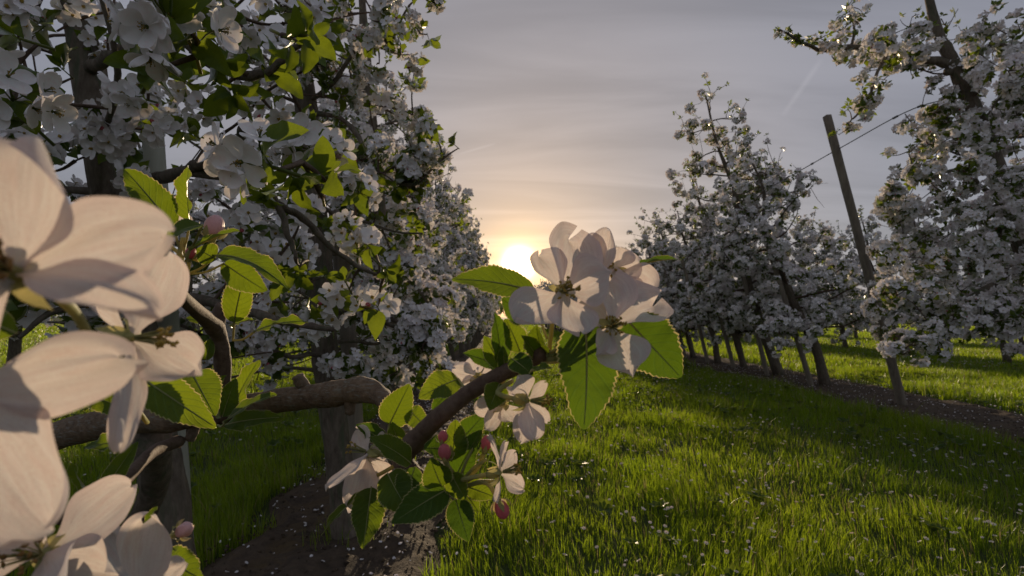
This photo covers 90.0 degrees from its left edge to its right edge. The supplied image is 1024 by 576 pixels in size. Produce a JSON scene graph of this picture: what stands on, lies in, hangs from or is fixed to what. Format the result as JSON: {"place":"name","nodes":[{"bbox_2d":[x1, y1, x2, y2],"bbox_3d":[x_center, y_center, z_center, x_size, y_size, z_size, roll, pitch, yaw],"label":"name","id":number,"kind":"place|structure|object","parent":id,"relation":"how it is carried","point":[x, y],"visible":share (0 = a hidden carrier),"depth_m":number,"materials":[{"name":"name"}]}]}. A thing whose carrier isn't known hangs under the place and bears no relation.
{"place":"outdoors","nodes":[
{"label":"outdoors","id":0,"kind":"place"},
{"bbox_2d":[0,317,1023,575],"bbox_3d":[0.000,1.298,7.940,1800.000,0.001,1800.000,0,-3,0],"label":"ground","id":1,"kind":"structure","parent":0,"point":[594,565],"depth_m":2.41,"materials":[{"name":"green plant"}]},
{"bbox_2d":[6,125,79,363],"bbox_3d":[-5.942,-0.792,6.032,1.842,4.045,1.912,-2,-4,35],"label":"apple tree","id":2,"kind":"object","parent":1,"relation":"on","point":[14,350],"visible":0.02,"depth_m":5.90,"materials":[{"name":"white plant"}]},
{"bbox_2d":[173,201,221,331],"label":"apple tree","id":3,"kind":"object","parent":1,"relation":"on","point":[194,280],"visible":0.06,"depth_m":9.43,"materials":[{"name":"white plant"}]},
{"bbox_2d":[215,247,255,354],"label":"apple tree","id":4,"kind":"object","parent":1,"relation":"on","point":[238,349],"visible":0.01,"depth_m":11.04,"materials":[{"name":"white plant"}]},
{"bbox_2d":[254,212,300,331],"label":"apple tree","id":5,"kind":"object","parent":1,"relation":"on","point":[281,295],"depth_m":12.79,"materials":[{"name":"white plant"}]},
{"bbox_2d":[293,295,307,330],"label":"apple tree","id":6,"kind":"object","parent":1,"relation":"on","point":[303,303],"visible":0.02,"depth_m":14.78,"materials":[{"name":"white plant"}]},
{"bbox_2d":[201,330,490,575],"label":"soil strip","id":7,"kind":"object","parent":1,"relation":"on","point":[289,555],"visible":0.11,"depth_m":1.82,"materials":[{"name":"brown soil"}]},
{"bbox_2d":[137,64,193,536],"bbox_3d":[-0.790,0.193,1.176,0.176,1.511,0.061,1,-3,-17],"label":"tree stake","id":8,"kind":"object","parent":7,"relation":"on","point":[156,157],"visible":0.11,"depth_m":1.18,"materials":[{"name":"brown wood"}]},
{"bbox_2d":[0,0,401,556],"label":"apple tree","id":9,"kind":"object","parent":7,"relation":"on","point":[104,115],"visible":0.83,"depth_m":0.79,"materials":[{"name":"white plant"}]},
{"bbox_2d":[0,136,683,575],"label":"blossoming branch","id":10,"kind":"object","parent":9,"relation":"attached to","point":[104,258],"visible":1,"depth_m":0.21,"materials":[{"name":"white plant"}]},
{"bbox_2d":[161,0,460,539],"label":"apple tree","id":11,"kind":"object","parent":7,"relation":"on","point":[425,334],"visible":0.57,"depth_m":1.80,"materials":[{"name":"white plant"}]},
{"bbox_2d":[329,209,364,459],"bbox_3d":[-0.687,0.335,2.146,0.185,1.336,0.076,3,-4,-39],"label":"tree stake","id":12,"kind":"object","parent":7,"relation":"on","point":[348,332],"visible":0.16,"depth_m":2.12,"materials":[{"name":"brown wood"}]},
{"bbox_2d":[242,0,473,460],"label":"apple tree","id":13,"kind":"object","parent":7,"relation":"on","point":[386,357],"visible":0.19,"depth_m":3.02,"materials":[{"name":"white plant"}]},
{"bbox_2d":[319,52,466,391],"bbox_3d":[-1.217,-0.521,4.292,1.478,3.334,1.380,-7,-3,0],"label":"apple tree","id":14,"kind":"object","parent":7,"relation":"on","point":[434,268],"visible":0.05,"depth_m":4.42,"materials":[{"name":"white plant"}]},
{"bbox_2d":[330,65,471,394],"bbox_3d":[-1.191,-0.606,5.521,1.399,3.625,1.379,-6,-3,0],"label":"apple tree","id":15,"kind":"object","parent":7,"relation":"on","point":[439,203],"visible":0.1,"depth_m":5.63,"materials":[{"name":"white plant"}]},
{"bbox_2d":[404,144,476,380],"bbox_3d":[-1.139,-0.350,6.816,1.406,3.246,1.346,-3,-4,42],"label":"apple tree","id":16,"kind":"object","parent":7,"relation":"on","point":[457,236],"visible":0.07,"depth_m":6.80,"materials":[{"name":"white plant"}]},
{"bbox_2d":[414,187,479,360],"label":"apple tree","id":17,"kind":"object","parent":7,"relation":"on","point":[473,263],"visible":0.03,"depth_m":9.09,"materials":[{"name":"white plant"}]},
{"bbox_2d":[422,166,483,357],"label":"apple tree","id":18,"kind":"object","parent":7,"relation":"on","point":[454,248],"visible":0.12,"depth_m":7.84,"materials":[{"name":"white plant"}]},
{"bbox_2d":[446,186,490,356],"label":"apple tree","id":19,"kind":"object","parent":7,"relation":"on","point":[471,304],"visible":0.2,"depth_m":10.35,"materials":[{"name":"white plant"}]},
{"bbox_2d":[450,215,491,351],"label":"apple tree","id":20,"kind":"object","parent":7,"relation":"on","point":[484,326],"visible":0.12,"depth_m":11.57,"materials":[{"name":"white plant"}]},
{"bbox_2d":[456,214,493,348],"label":"apple tree","id":21,"kind":"object","parent":7,"relation":"on","point":[474,235],"visible":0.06,"depth_m":12.64,"materials":[{"name":"white plant"}]},
{"bbox_2d":[457,200,501,346],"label":"apple tree","id":22,"kind":"object","parent":7,"relation":"on","point":[481,259],"visible":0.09,"depth_m":13.90,"materials":[{"name":"white plant"}]},
{"bbox_2d":[468,301,497,342],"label":"apple tree","id":23,"kind":"object","parent":7,"relation":"on","point":[491,323],"depth_m":16.25,"materials":[{"name":"white plant"}]},
{"bbox_2d":[470,227,496,343],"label":"apple tree","id":24,"kind":"object","parent":7,"relation":"on","point":[486,314],"visible":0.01,"depth_m":15.06,"materials":[{"name":"white plant"}]},
{"bbox_2d":[478,298,499,340],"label":"apple tree","id":25,"kind":"object","parent":7,"relation":"on","point":[491,315],"visible":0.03,"depth_m":17.49,"materials":[{"name":"white plant"}]},
{"bbox_2d":[55,288,925,319],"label":"distant wood","id":26,"kind":"object","parent":1,"relation":"on","point":[502,309],"visible":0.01,"depth_m":99.91,"materials":[{"name":"green plant"}]},
{"bbox_2d":[0,328,1023,575],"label":"daisies","id":27,"kind":"object","parent":1,"relation":"on","point":[760,474],"visible":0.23,"depth_m":2.51,"materials":[{"name":"white plant"}]},
{"bbox_2d":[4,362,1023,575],"bbox_3d":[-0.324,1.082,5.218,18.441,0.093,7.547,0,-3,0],"label":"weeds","id":28,"kind":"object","parent":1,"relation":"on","point":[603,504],"visible":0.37,"depth_m":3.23,"materials":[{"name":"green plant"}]},
{"bbox_2d":[203,366,1023,575],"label":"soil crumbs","id":29,"kind":"object","parent":1,"relation":"on","point":[324,547],"visible":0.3,"depth_m":1.98,"materials":[{"name":"brown soil"}]},
{"bbox_2d":[219,363,1022,575],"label":"fallen petals","id":30,"kind":"object","parent":1,"relation":"on","point":[353,548],"visible":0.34,"depth_m":2.73,"materials":[{"name":"white plant"}]},
{"bbox_2d":[747,231,781,337],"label":"apple tree","id":31,"kind":"object","parent":1,"relation":"on","point":[758,243],"visible":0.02,"depth_m":16.80,"materials":[{"name":"white plant"}]},
{"bbox_2d":[538,325,1023,445],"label":"soil strip","id":32,"kind":"object","parent":1,"relation":"on","point":[1006,423],"visible":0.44,"depth_m":4.92,"materials":[{"name":"brown soil"}]},
{"bbox_2d":[541,279,556,328],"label":"apple tree","id":33,"kind":"object","parent":32,"relation":"on","point":[544,285],"visible":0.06,"depth_m":33.83,"materials":[{"name":"white plant"}]},
{"bbox_2d":[625,239,673,298],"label":"apple tree","id":34,"kind":"object","parent":32,"relation":"on","point":[637,251],"visible":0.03,"depth_m":12.62,"materials":[{"name":"white plant"}]},
{"bbox_2d":[626,222,706,337],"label":"apple tree","id":35,"kind":"object","parent":32,"relation":"on","point":[649,255],"visible":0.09,"depth_m":11.49,"materials":[{"name":"white plant"}]},
{"bbox_2d":[634,208,711,357],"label":"apple tree","id":36,"kind":"object","parent":32,"relation":"on","point":[656,246],"visible":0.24,"depth_m":10.18,"materials":[{"name":"white plant"}]},
{"bbox_2d":[661,262,686,357],"bbox_3d":[3.217,0.344,10.247,0.547,2.256,0.063,0,-3,0],"label":"tree stake","id":37,"kind":"object","parent":32,"relation":"on","point":[678,331],"visible":0.33,"depth_m":10.23,"materials":[{"name":"brown wood"}]},
{"bbox_2d":[678,241,709,361],"bbox_3d":[3.239,0.283,9.149,0.570,2.256,0.065,0,-3,0],"label":"tree stake","id":38,"kind":"object","parent":32,"relation":"on","point":[698,325],"visible":0.47,"depth_m":9.10,"materials":[{"name":"brown wood"}]},
{"bbox_2d":[652,201,750,362],"bbox_3d":[3.410,-0.052,9.197,1.706,2.977,1.713,-14,-3,-1],"label":"apple tree","id":39,"kind":"object","parent":32,"relation":"on","point":[665,292],"visible":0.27,"depth_m":9.24,"materials":[{"name":"white plant"}]},
{"bbox_2d":[697,234,735,368],"bbox_3d":[3.257,0.227,8.150,0.593,2.256,0.065,0,-3,0],"label":"tree stake","id":40,"kind":"object","parent":32,"relation":"on","point":[728,347],"visible":0.32,"depth_m":8.09,"materials":[{"name":"brown wood"}]},
{"bbox_2d":[669,153,795,367],"bbox_3d":[3.439,-0.399,8.196,1.858,3.529,1.683,-1,-3,22],"label":"apple tree","id":41,"kind":"object","parent":32,"relation":"on","point":[698,306],"visible":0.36,"depth_m":8.10,"materials":[{"name":"white plant"}]},
{"bbox_2d":[728,221,769,375],"bbox_3d":[3.310,0.170,7.152,0.548,2.256,0.064,0,-3,0],"label":"tree stake","id":42,"kind":"object","parent":32,"relation":"on","point":[759,341],"visible":0.42,"depth_m":7.10,"materials":[{"name":"brown wood"}]},
{"bbox_2d":[665,72,837,374],"bbox_3d":[3.226,-0.815,7.234,1.961,4.362,1.962,-14,-3,-1],"label":"apple tree","id":43,"kind":"object","parent":32,"relation":"on","point":[741,313],"visible":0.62,"depth_m":7.18,"materials":[{"name":"white plant"}]},
{"bbox_2d":[754,205,813,385],"bbox_3d":[3.270,0.115,6.153,0.688,2.258,0.065,0,-3,0],"label":"tree stake","id":44,"kind":"object","parent":32,"relation":"on","point":[806,369],"visible":0.52,"depth_m":6.11,"materials":[{"name":"brown wood"}]},
{"bbox_2d":[689,132,884,385],"bbox_3d":[3.235,-0.302,6.152,1.956,3.106,1.458,2,-4,-28],"label":"apple tree","id":45,"kind":"object","parent":32,"relation":"on","point":[780,322],"visible":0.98,"depth_m":6.07,"materials":[{"name":"white plant"}]},
{"bbox_2d":[822,114,907,404],"bbox_3d":[3.205,-0.182,4.623,0.932,2.706,0.078,1,-3,-20],"label":"trellis post","id":46,"kind":"object","parent":32,"relation":"on","point":[892,365],"visible":0.69,"depth_m":4.58,"materials":[{"name":"brown wood"}]},
{"bbox_2d":[736,95,985,203],"bbox_3d":[3.036,-1.276,5.390,0.417,0.213,3.610,0,-3,-3],"label":"trellis wire","id":47,"kind":"object","parent":46,"relation":"attached to","point":[894,117],"visible":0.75,"depth_m":4.41,"materials":[{"name":"grey metal"}]},
{"bbox_2d":[773,0,1023,367],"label":"apple tree","id":48,"kind":"object","parent":32,"relation":"on","point":[991,311],"visible":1,"depth_m":2.99,"materials":[{"name":"white plant"}]},
{"bbox_2d":[776,213,839,344],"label":"apple tree","id":49,"kind":"object","parent":1,"relation":"on","point":[799,251],"visible":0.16,"depth_m":15.36,"materials":[{"name":"white plant"}]},
{"bbox_2d":[806,263,833,334],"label":"apple tree","id":50,"kind":"object","parent":1,"relation":"on","point":[820,285],"visible":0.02,"depth_m":22.57,"materials":[{"name":"white plant"}]},
{"bbox_2d":[798,217,875,348],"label":"apple tree","id":51,"kind":"object","parent":1,"relation":"on","point":[836,303],"visible":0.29,"depth_m":13.79,"materials":[{"name":"white plant"}]},
{"bbox_2d":[828,270,868,337],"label":"apple tree","id":52,"kind":"object","parent":1,"relation":"on","point":[855,332],"visible":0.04,"depth_m":20.49,"materials":[{"name":"white plant"}]},
{"bbox_2d":[830,205,924,345],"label":"apple tree","id":53,"kind":"object","parent":1,"relation":"on","point":[860,278],"visible":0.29,"depth_m":12.44,"materials":[{"name":"white plant"}]},
{"bbox_2d":[874,271,918,330],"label":"apple tree","id":54,"kind":"object","parent":1,"relation":"on","point":[902,280],"visible":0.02,"depth_m":18.42,"materials":[{"name":"white plant"}]},
{"bbox_2d":[883,208,971,356],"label":"apple tree","id":55,"kind":"object","parent":1,"relation":"on","point":[925,224],"visible":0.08,"depth_m":11.11,"materials":[{"name":"white plant"}]},
{"bbox_2d":[907,265,967,341],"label":"apple tree","id":56,"kind":"object","parent":1,"relation":"on","point":[920,322],"visible":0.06,"depth_m":16.54,"materials":[{"name":"white plant"}]},
{"bbox_2d":[954,199,1023,362],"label":"apple tree","id":57,"kind":"object","parent":1,"relation":"on","point":[1004,356],"visible":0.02,"depth_m":9.39,"materials":[{"name":"white plant"}]},
{"bbox_2d":[974,219,1023,343],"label":"apple tree","id":58,"kind":"object","parent":1,"relation":"on","point":[1021,339],"visible":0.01,"depth_m":14.49,"materials":[{"name":"white plant"}]},
{"bbox_2d":[998,155,1023,284],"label":"apple tree","id":59,"kind":"object","parent":1,"relation":"on","point":[1023,205],"visible":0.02,"depth_m":8.25,"materials":[{"name":"white plant"}]},
{"bbox_2d":[5,0,1023,316],"label":"sky","id":60,"kind":"structure","parent":0,"point":[559,111],"materials":[{"name":"grey"}]}
]}

